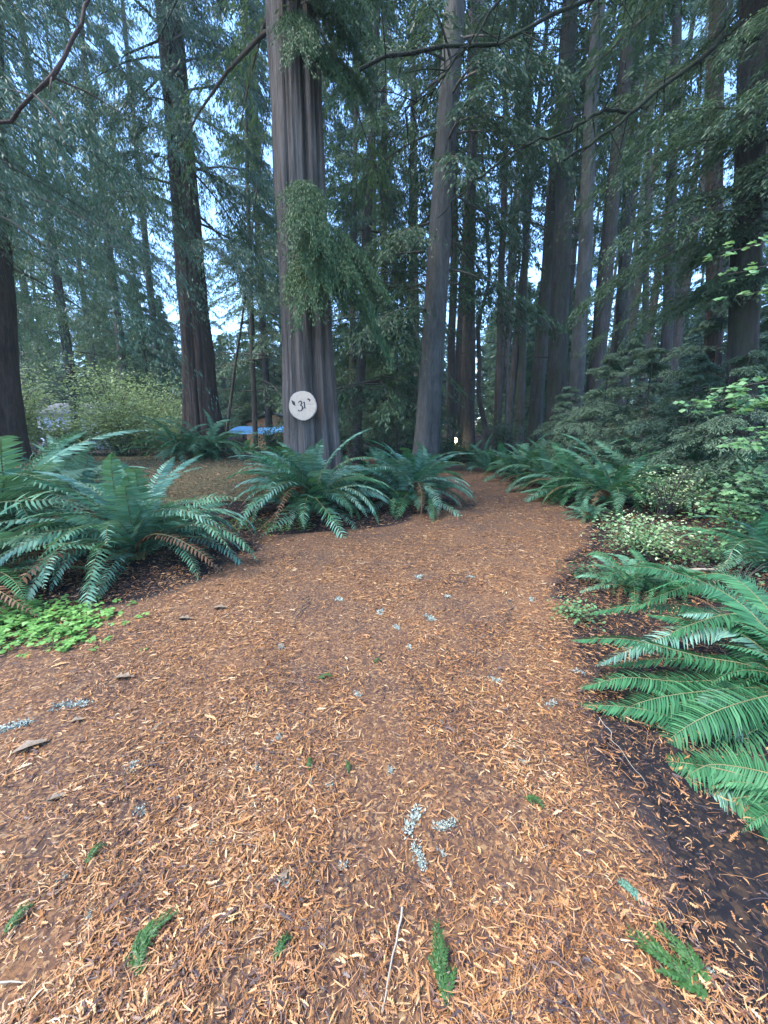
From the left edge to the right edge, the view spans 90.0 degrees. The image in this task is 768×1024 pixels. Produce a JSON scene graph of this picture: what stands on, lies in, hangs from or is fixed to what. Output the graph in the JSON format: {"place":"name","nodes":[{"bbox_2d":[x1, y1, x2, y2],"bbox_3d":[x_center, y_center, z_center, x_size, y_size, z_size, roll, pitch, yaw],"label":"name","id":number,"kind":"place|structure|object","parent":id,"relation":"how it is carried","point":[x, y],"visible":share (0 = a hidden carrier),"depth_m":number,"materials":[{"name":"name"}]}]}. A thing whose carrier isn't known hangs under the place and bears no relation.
{"place":"outdoors","nodes":[
{"label":"outdoors","id":0,"kind":"place"},
{"bbox_2d":[15,454,345,504],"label":"dirt ground","id":1,"kind":"structure","parent":0,"point":[204,475],"depth_m":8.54,"materials":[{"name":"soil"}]},
{"bbox_2d":[0,459,718,1023],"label":"path","id":2,"kind":"structure","parent":0,"point":[56,757],"depth_m":1.87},
{"bbox_2d":[0,455,767,1023],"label":"cedar litter","id":3,"kind":"object","parent":2,"relation":"on","point":[280,999],"visible":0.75,"depth_m":1.34,"materials":[{"name":"plant"}]},
{"bbox_2d":[123,907,180,966],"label":"cedar sprig","id":4,"kind":"object","parent":3,"relation":"on","point":[154,928],"visible":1,"depth_m":1.17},
{"bbox_2d":[426,918,456,1014],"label":"cedar sprig","id":5,"kind":"object","parent":3,"relation":"on","point":[439,970],"visible":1,"depth_m":1.10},
{"bbox_2d":[624,926,712,1001],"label":"cedar sprig","id":6,"kind":"object","parent":3,"relation":"on","point":[694,987],"visible":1,"depth_m":1.09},
{"bbox_2d":[652,918,712,985],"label":"cedar sprig","id":7,"kind":"object","parent":3,"relation":"on","point":[686,955],"visible":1,"depth_m":1.12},
{"bbox_2d":[0,432,767,1023],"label":"forest floor","id":8,"kind":"structure","parent":0,"point":[748,864],"depth_m":2.47,"materials":[{"name":"soil"}]},
{"bbox_2d":[20,351,82,450],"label":"bright shrub","id":9,"kind":"object","parent":8,"relation":"on","point":[42,398],"visible":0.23,"depth_m":12.21,"materials":[{"name":"green plant"}]},
{"bbox_2d":[6,107,101,439],"bbox_3d":[-21.767,-18.907,21.217,8.190,30.400,9.149,-5,13,-20],"label":"conifer tree","id":10,"kind":"object","parent":8,"relation":"on","point":[22,362],"visible":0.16,"depth_m":23.41,"materials":[{"name":"green plant"}]},
{"bbox_2d":[6,70,105,414],"bbox_3d":[-27.124,-22.551,28.284,8.913,34.572,9.481,-9,15,-35],"label":"conifer tree","id":11,"kind":"object","parent":8,"relation":"on","point":[54,329],"visible":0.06,"depth_m":29.76,"materials":[{"name":"green plant"}]},
{"bbox_2d":[0,0,122,133],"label":"alder tree","id":12,"kind":"object","parent":8,"relation":"on","point":[51,77],"visible":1,"depth_m":2.46,"materials":[{"name":"brown wood"}]},
{"bbox_2d":[0,489,124,619],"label":"sword fern","id":13,"kind":"object","parent":8,"relation":"on","point":[5,539],"visible":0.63,"depth_m":3.63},
{"bbox_2d":[4,0,140,446],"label":"conifer tree","id":14,"kind":"object","parent":8,"relation":"on","point":[66,350],"visible":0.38,"depth_m":17.20,"materials":[{"name":"green plant"}]},
{"bbox_2d":[0,592,149,657],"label":"wood sorrel","id":15,"kind":"object","parent":8,"relation":"on","point":[41,626],"visible":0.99,"depth_m":3.00,"materials":[{"name":"plant"}]},
{"bbox_2d":[26,403,127,455],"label":"bright shrub","id":16,"kind":"object","parent":8,"relation":"on","point":[60,432],"visible":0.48,"depth_m":11.59,"materials":[{"name":"green plant"}]},
{"bbox_2d":[23,34,135,402],"bbox_3d":[-22.093,-18.889,27.166,7.149,27.550,8.038,-4,13,-18],"label":"conifer tree","id":17,"kind":"object","parent":8,"relation":"on","point":[95,362],"visible":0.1,"depth_m":28.44,"materials":[{"name":"green plant"}]},
{"bbox_2d":[5,436,154,509],"bbox_3d":[-5.363,-0.526,6.417,2.588,1.507,3.110,0,12,0],"label":"sword fern","id":18,"kind":"object","parent":8,"relation":"on","point":[68,464],"visible":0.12,"depth_m":6.24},
{"bbox_2d":[0,0,175,461],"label":"cedar tree","id":19,"kind":"object","parent":8,"relation":"on","point":[12,417],"visible":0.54,"depth_m":9.26,"materials":[{"name":"green plant"}]},
{"bbox_2d":[29,341,172,453],"bbox_3d":[-9.553,-3.719,13.457,4.391,3.973,3.824,5,14,23],"label":"bright shrub","id":20,"kind":"object","parent":8,"relation":"on","point":[84,398],"visible":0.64,"depth_m":13.06,"materials":[{"name":"green plant"}]},
{"bbox_2d":[0,428,205,564],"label":"sword fern","id":21,"kind":"object","parent":8,"relation":"on","point":[13,489],"visible":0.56,"depth_m":4.61,"materials":[{"name":"plant"}]},
{"bbox_2d":[39,393,167,455],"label":"bright shrub","id":22,"kind":"object","parent":8,"relation":"on","point":[119,439],"visible":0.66,"depth_m":12.59,"materials":[{"name":"green plant"}]},
{"bbox_2d":[29,0,181,400],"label":"conifer tree","id":23,"kind":"object","parent":8,"relation":"on","point":[88,48],"visible":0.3,"depth_m":20.15,"materials":[{"name":"green plant"}]},
{"bbox_2d":[69,348,181,452],"bbox_3d":[-9.406,-3.909,14.958,4.777,4.205,5.295,0,12,0],"label":"bright shrub","id":24,"kind":"object","parent":8,"relation":"on","point":[144,401],"visible":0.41,"depth_m":14.79,"materials":[{"name":"green plant"}]},
{"bbox_2d":[0,453,256,613],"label":"sword fern","id":25,"kind":"object","parent":8,"relation":"on","point":[127,521],"visible":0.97,"depth_m":4.02,"materials":[{"name":"plant"}]},
{"bbox_2d":[0,0,266,435],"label":"cedar tree","id":26,"kind":"object","parent":8,"relation":"on","point":[9,97],"visible":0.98,"depth_m":5.28,"materials":[{"name":"green plant"}]},
{"bbox_2d":[114,275,181,445],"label":"young hemlock","id":27,"kind":"object","parent":8,"relation":"on","point":[143,348],"visible":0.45,"depth_m":18.55,"materials":[{"name":"green plant"}]},
{"bbox_2d":[115,403,188,455],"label":"bright shrub","id":28,"kind":"object","parent":8,"relation":"on","point":[154,427],"visible":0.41,"depth_m":12.95,"materials":[{"name":"green plant"}]},
{"bbox_2d":[32,0,280,454],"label":"cedar tree","id":29,"kind":"object","parent":8,"relation":"on","point":[197,349],"visible":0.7,"depth_m":11.37,"materials":[{"name":"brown plant"}]},
{"bbox_2d":[85,0,227,417],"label":"conifer tree","id":30,"kind":"object","parent":8,"relation":"on","point":[176,326],"visible":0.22,"depth_m":24.02,"materials":[{"name":"green plant"}]},
{"bbox_2d":[115,416,224,462],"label":"sword fern","id":31,"kind":"object","parent":8,"relation":"on","point":[179,452],"visible":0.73,"depth_m":11.63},
{"bbox_2d":[147,409,260,461],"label":"sword fern","id":32,"kind":"object","parent":8,"relation":"on","point":[212,440],"visible":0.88,"depth_m":11.77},
{"bbox_2d":[206,7,281,450],"bbox_3d":[-7.934,-16.961,22.590,7.311,27.360,7.114,-9,15,-35],"label":"conifer tree","id":33,"kind":"object","parent":8,"relation":"on","point":[265,373],"visible":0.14,"depth_m":23.67,"materials":[{"name":"green plant"}]},
{"bbox_2d":[218,99,269,438],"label":"conifer tree","id":34,"kind":"object","parent":8,"relation":"on","point":[233,377],"visible":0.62,"depth_m":15.95,"materials":[{"name":"brown plant"}]},
{"bbox_2d":[214,113,278,406],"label":"conifer tree","id":35,"kind":"object","parent":8,"relation":"on","point":[230,309],"visible":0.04,"depth_m":33.02,"materials":[{"name":"green plant"}]},
{"bbox_2d":[220,295,281,440],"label":"young hemlock","id":36,"kind":"object","parent":8,"relation":"on","point":[242,413],"visible":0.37,"depth_m":29.16,"materials":[{"name":"green plant"}]},
{"bbox_2d":[160,0,343,452],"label":"conifer tree","id":37,"kind":"object","parent":8,"relation":"on","point":[250,340],"visible":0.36,"depth_m":18.44,"materials":[{"name":"green plant"}]},
{"bbox_2d":[125,0,407,507],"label":"cedar tree","id":38,"kind":"object","parent":8,"relation":"on","point":[315,256],"visible":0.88,"depth_m":5.95,"materials":[{"name":"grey plant"}]},
{"bbox_2d":[289,391,316,419],"bbox_3d":[-1.397,-1.829,6.618,0.490,0.489,0.053,2,13,8],"label":"round sign","id":39,"kind":"object","parent":38,"relation":"attached to","point":[302,405],"visible":1,"depth_m":6.59,"materials":[{"name":"white wood"}]},
{"bbox_2d":[222,428,395,537],"bbox_3d":[-1.378,-0.548,6.690,3.253,1.795,3.352,0,12,0],"label":"sword fern","id":40,"kind":"object","parent":8,"relation":"on","point":[305,485],"visible":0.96,"depth_m":6.26,"materials":[{"name":"plant"}]},
{"bbox_2d":[266,0,388,428],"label":"conifer tree","id":41,"kind":"object","parent":8,"relation":"on","point":[341,127],"visible":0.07,"depth_m":21.34,"materials":[{"name":"green plant"}]},
{"bbox_2d":[321,0,410,456],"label":"conifer tree","id":42,"kind":"object","parent":8,"relation":"on","point":[353,235],"visible":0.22,"depth_m":18.58,"materials":[{"name":"green plant"}]},
{"bbox_2d":[254,0,496,464],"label":"conifer tree","id":43,"kind":"object","parent":8,"relation":"on","point":[358,386],"visible":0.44,"depth_m":13.66,"materials":[{"name":"green plant"}]},
{"bbox_2d":[332,23,419,451],"bbox_3d":[-0.793,-15.856,21.752,7.169,25.510,7.477,1,13,4],"label":"conifer tree","id":44,"kind":"object","parent":8,"relation":"on","point":[390,219],"visible":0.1,"depth_m":22.02,"materials":[{"name":"green plant"}]},
{"bbox_2d":[342,409,414,462],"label":"understorey shrub","id":45,"kind":"object","parent":8,"relation":"on","point":[386,436],"visible":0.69,"depth_m":16.53,"materials":[{"name":"green plant"}]},
{"bbox_2d":[334,0,446,451],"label":"conifer tree","id":46,"kind":"object","parent":8,"relation":"on","point":[399,185],"visible":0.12,"depth_m":20.77,"materials":[{"name":"green plant"}]},
{"bbox_2d":[362,247,420,456],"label":"young hemlock","id":47,"kind":"object","parent":8,"relation":"on","point":[407,421],"visible":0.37,"depth_m":18.82,"materials":[{"name":"green plant"}]},
{"bbox_2d":[19,249,767,436],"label":"wood","id":48,"kind":"object","parent":8,"relation":"on","point":[693,339],"visible":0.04,"depth_m":49.62,"materials":[{"name":"plant"}]},
{"bbox_2d":[340,439,476,521],"bbox_3d":[0.468,-0.531,7.549,2.904,1.776,3.078,0,12,0],"label":"sword fern","id":49,"kind":"object","parent":8,"relation":"on","point":[413,481],"visible":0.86,"depth_m":7.17,"materials":[{"name":"plant"}]},
{"bbox_2d":[376,7,463,446],"bbox_3d":[2.407,-19.209,21.923,5.834,31.522,5.689,8,15,31],"label":"conifer tree","id":50,"kind":"object","parent":8,"relation":"on","point":[409,220],"visible":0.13,"depth_m":22.17,"materials":[{"name":"green plant"}]},
{"bbox_2d":[329,0,583,467],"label":"cedar tree","id":51,"kind":"object","parent":8,"relation":"on","point":[452,107],"visible":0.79,"depth_m":11.67,"materials":[{"name":"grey plant"}]},
{"bbox_2d":[386,0,531,459],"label":"conifer tree","id":52,"kind":"object","parent":8,"relation":"on","point":[450,349],"visible":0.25,"depth_m":15.51,"materials":[{"name":"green plant"}]},
{"bbox_2d":[419,0,509,444],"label":"conifer tree","id":53,"kind":"object","parent":8,"relation":"on","point":[458,362],"visible":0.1,"depth_m":24.20,"materials":[{"name":"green plant"}]},
{"bbox_2d":[413,0,542,444],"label":"conifer tree","id":54,"kind":"object","parent":8,"relation":"on","point":[462,329],"visible":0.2,"depth_m":18.58,"materials":[{"name":"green plant"}]},
{"bbox_2d":[456,106,508,457],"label":"conifer tree","id":55,"kind":"object","parent":8,"relation":"on","point":[479,396],"visible":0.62,"depth_m":16.04,"materials":[{"name":"brown plant"}]},
{"bbox_2d":[422,0,547,451],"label":"conifer tree","id":56,"kind":"object","parent":8,"relation":"on","point":[469,388],"visible":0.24,"depth_m":16.84,"materials":[{"name":"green plant"}]},
{"bbox_2d":[457,432,513,475],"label":"sword fern","id":57,"kind":"object","parent":8,"relation":"on","point":[483,462],"visible":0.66,"depth_m":13.23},
{"bbox_2d":[477,405,527,450],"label":"understorey shrub","id":58,"kind":"object","parent":8,"relation":"on","point":[502,438],"visible":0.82,"depth_m":18.45,"materials":[{"name":"green plant"}]},
{"bbox_2d":[457,0,550,446],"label":"conifer tree","id":59,"kind":"object","parent":8,"relation":"on","point":[500,355],"visible":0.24,"depth_m":19.75,"materials":[{"name":"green plant"}]},
{"bbox_2d":[494,179,520,446],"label":"conifer tree","id":60,"kind":"object","parent":8,"relation":"on","point":[506,401],"visible":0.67,"depth_m":20.70,"materials":[{"name":"brown plant"}]},
{"bbox_2d":[475,1,558,444],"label":"conifer tree","id":61,"kind":"object","parent":8,"relation":"on","point":[513,377],"visible":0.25,"depth_m":22.27,"materials":[{"name":"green plant"}]},
{"bbox_2d":[478,431,563,484],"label":"sword fern","id":62,"kind":"object","parent":8,"relation":"on","point":[508,460],"visible":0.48,"depth_m":10.97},
{"bbox_2d":[479,0,583,444],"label":"conifer tree","id":63,"kind":"object","parent":8,"relation":"on","point":[521,378],"visible":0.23,"depth_m":21.74,"materials":[{"name":"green plant"}]},
{"bbox_2d":[499,437,603,495],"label":"sword fern","id":64,"kind":"object","parent":8,"relation":"on","point":[542,466],"visible":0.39,"depth_m":9.50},
{"bbox_2d":[477,0,630,449],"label":"conifer tree","id":65,"kind":"object","parent":8,"relation":"on","point":[536,408],"visible":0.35,"depth_m":14.96,"materials":[{"name":"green plant"}]},
{"bbox_2d":[463,0,646,451],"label":"conifer tree","id":66,"kind":"object","parent":8,"relation":"on","point":[559,311],"visible":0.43,"depth_m":13.58,"materials":[{"name":"green plant"}]},
{"bbox_2d":[359,0,767,498],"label":"conifer tree","id":67,"kind":"object","parent":8,"relation":"on","point":[744,218],"visible":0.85,"depth_m":5.96,"materials":[{"name":"green plant"}]},
{"bbox_2d":[530,383,604,466],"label":"young hemlock","id":68,"kind":"object","parent":8,"relation":"on","point":[563,403],"visible":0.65,"depth_m":11.23,"materials":[{"name":"green plant"}]},
{"bbox_2d":[527,11,619,345],"bbox_3d":[12.502,-19.998,23.755,5.414,31.573,5.933,8,15,33],"label":"conifer tree","id":69,"kind":"object","parent":8,"relation":"on","point":[573,262],"visible":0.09,"depth_m":24.60,"materials":[{"name":"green plant"}]},
{"bbox_2d":[547,593,610,631],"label":"plant","id":70,"kind":"object","parent":8,"relation":"on","point":[574,611],"visible":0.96,"depth_m":3.14,"materials":[{"name":"green plant"}]},
{"bbox_2d":[491,0,670,447],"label":"conifer tree","id":71,"kind":"object","parent":8,"relation":"on","point":[579,333],"visible":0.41,"depth_m":12.09,"materials":[{"name":"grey plant"}]},
{"bbox_2d":[515,437,655,510],"bbox_3d":[4.155,-0.744,8.019,2.664,1.629,2.652,0,12,0],"label":"sword fern","id":72,"kind":"object","parent":8,"relation":"on","point":[573,464],"visible":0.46,"depth_m":8.05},
{"bbox_2d":[561,498,619,523],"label":"sword fern","id":73,"kind":"object","parent":8,"relation":"on","point":[589,513],"visible":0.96,"depth_m":6.52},
{"bbox_2d":[530,341,659,467],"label":"young hemlock","id":74,"kind":"object","parent":8,"relation":"on","point":[614,362],"visible":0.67,"depth_m":9.44,"materials":[{"name":"green plant"}]},
{"bbox_2d":[525,433,683,520],"bbox_3d":[4.391,-0.658,7.251,2.661,1.625,2.840,0,12,0],"label":"sword fern","id":75,"kind":"object","parent":8,"relation":"on","point":[605,491],"visible":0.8,"depth_m":7.20,"materials":[{"name":"plant"}]},
{"bbox_2d":[540,0,704,445],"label":"conifer tree","id":76,"kind":"object","parent":8,"relation":"on","point":[621,309],"visible":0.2,"depth_m":15.06,"materials":[{"name":"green plant"}]},
{"bbox_2d":[577,334,675,450],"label":"young hemlock","id":77,"kind":"object","parent":8,"relation":"on","point":[639,347],"visible":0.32,"depth_m":11.90,"materials":[{"name":"green plant"}]},
{"bbox_2d":[521,1,734,444],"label":"conifer tree","id":78,"kind":"object","parent":8,"relation":"on","point":[602,321],"visible":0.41,"depth_m":12.50,"materials":[{"name":"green plant"}]},
{"bbox_2d":[507,0,759,441],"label":"conifer tree","id":79,"kind":"object","parent":8,"relation":"on","point":[711,339],"visible":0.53,"depth_m":9.48,"materials":[{"name":"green plant"}]},
{"bbox_2d":[575,551,694,612],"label":"sword fern","id":80,"kind":"object","parent":8,"relation":"on","point":[638,585],"visible":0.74,"depth_m":3.62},
{"bbox_2d":[589,431,700,511],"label":"sword fern","id":81,"kind":"object","parent":8,"relation":"on","point":[618,458],"visible":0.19,"depth_m":7.85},
{"bbox_2d":[571,332,719,490],"bbox_3d":[5.962,-1.954,8.605,3.412,3.835,3.295,4,13,19],"label":"young hemlock","id":82,"kind":"object","parent":8,"relation":"on","point":[653,368],"visible":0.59,"depth_m":8.54,"materials":[{"name":"green plant"}]},
{"bbox_2d":[593,0,700,438],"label":"conifer tree","id":83,"kind":"object","parent":8,"relation":"on","point":[634,211],"visible":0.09,"depth_m":18.22,"materials":[{"name":"green plant"}]},
{"bbox_2d":[572,0,728,434],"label":"conifer tree","id":84,"kind":"object","parent":8,"relation":"on","point":[647,186],"visible":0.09,"depth_m":18.07,"materials":[{"name":"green plant"}]},
{"bbox_2d":[593,1,707,411],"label":"conifer tree","id":85,"kind":"object","parent":8,"relation":"on","point":[638,283],"visible":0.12,"depth_m":23.95,"materials":[{"name":"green plant"}]},
{"bbox_2d":[580,504,740,564],"bbox_3d":[3.033,0.239,4.604,1.439,0.597,1.644,0,12,0],"label":"huckleberry shrub","id":86,"kind":"object","parent":8,"relation":"on","point":[645,542],"visible":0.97,"depth_m":4.44,"materials":[{"name":"green plant"}]},
{"bbox_2d":[608,549,723,612],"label":"sword fern","id":87,"kind":"object","parent":8,"relation":"on","point":[665,581],"visible":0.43,"depth_m":3.47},
{"bbox_2d":[601,1,734,433],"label":"conifer tree","id":88,"kind":"object","parent":8,"relation":"on","point":[667,335],"visible":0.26,"depth_m":14.59,"materials":[{"name":"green plant"}]},
{"bbox_2d":[616,460,720,518],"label":"huckleberry shrub","id":89,"kind":"object","parent":8,"relation":"on","point":[670,500],"visible":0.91,"depth_m":6.31,"materials":[{"name":"green plant"}]},
{"bbox_2d":[571,562,767,756],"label":"sword fern","id":90,"kind":"object","parent":8,"relation":"on","point":[742,697],"visible":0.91,"depth_m":2.17,"materials":[{"name":"plant"}]},
{"bbox_2d":[614,0,734,416],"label":"conifer tree","id":91,"kind":"object","parent":8,"relation":"on","point":[653,303],"visible":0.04,"depth_m":28.18,"materials":[{"name":"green plant"}]},
{"bbox_2d":[611,342,757,494],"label":"young hemlock","id":92,"kind":"object","parent":8,"relation":"on","point":[703,361],"visible":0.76,"depth_m":7.25,"materials":[{"name":"green plant"}]},
{"bbox_2d":[632,0,738,416],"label":"conifer tree","id":93,"kind":"object","parent":8,"relation":"on","point":[691,189],"visible":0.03,"depth_m":24.50,"materials":[{"name":"green plant"}]},
{"bbox_2d":[624,295,767,460],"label":"young hemlock","id":94,"kind":"object","parent":8,"relation":"on","point":[712,324],"visible":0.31,"depth_m":9.46,"materials":[{"name":"green plant"}]},
{"bbox_2d":[631,0,767,384],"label":"conifer tree","id":95,"kind":"object","parent":8,"relation":"on","point":[677,341],"visible":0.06,"depth_m":23.29,"materials":[{"name":"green plant"}]},
{"bbox_2d":[658,523,742,571],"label":"huckleberry shrub","id":96,"kind":"object","parent":8,"relation":"on","point":[700,551],"visible":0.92,"depth_m":4.11,"materials":[{"name":"green plant"}]},
{"bbox_2d":[637,335,767,510],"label":"young hemlock","id":97,"kind":"object","parent":8,"relation":"on","point":[750,369],"visible":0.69,"depth_m":6.23,"materials":[{"name":"green plant"}]},
{"bbox_2d":[644,443,767,516],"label":"shrub","id":98,"kind":"object","parent":8,"relation":"on","point":[754,456],"visible":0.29,"depth_m":6.46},
{"bbox_2d":[665,741,767,843],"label":"sword fern","id":99,"kind":"object","parent":8,"relation":"on","point":[722,772],"visible":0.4,"depth_m":1.65,"materials":[{"name":"plant"}]},
{"bbox_2d":[667,508,767,580],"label":"sword fern","id":100,"kind":"object","parent":8,"relation":"on","point":[759,544],"visible":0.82,"depth_m":3.99,"materials":[{"name":"plant"}]},
{"bbox_2d":[673,376,767,450],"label":"vine maple","id":101,"kind":"object","parent":8,"relation":"on","point":[754,403],"visible":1,"depth_m":3.67,"materials":[{"name":"green plant"}]},
{"bbox_2d":[677,493,767,534],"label":"leafy shrub","id":102,"kind":"object","parent":8,"relation":"on","point":[731,516],"visible":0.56,"depth_m":5.29,"materials":[{"name":"green plant"}]},
{"bbox_2d":[687,323,767,474],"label":"young hemlock","id":103,"kind":"object","parent":8,"relation":"on","point":[763,327],"visible":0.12,"depth_m":7.31,"materials":[{"name":"green plant"}]},
{"bbox_2d":[694,467,767,512],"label":"vine maple","id":104,"kind":"object","parent":8,"relation":"on","point":[727,491],"visible":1,"depth_m":4.05,"materials":[{"name":"green plant"}]},
{"bbox_2d":[696,425,767,535],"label":"salal shrub","id":105,"kind":"object","parent":8,"relation":"on","point":[760,497],"visible":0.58,"depth_m":5.49,"materials":[{"name":"green plant"}]},
{"bbox_2d":[702,235,767,300],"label":"vine maple","id":106,"kind":"object","parent":8,"relation":"on","point":[752,272],"visible":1,"depth_m":3.91,"materials":[{"name":"green plant"}]},
{"bbox_2d":[4,0,767,423],"label":"sky","id":107,"kind":"structure","parent":0,"point":[532,273],"materials":[{"name":"white"}]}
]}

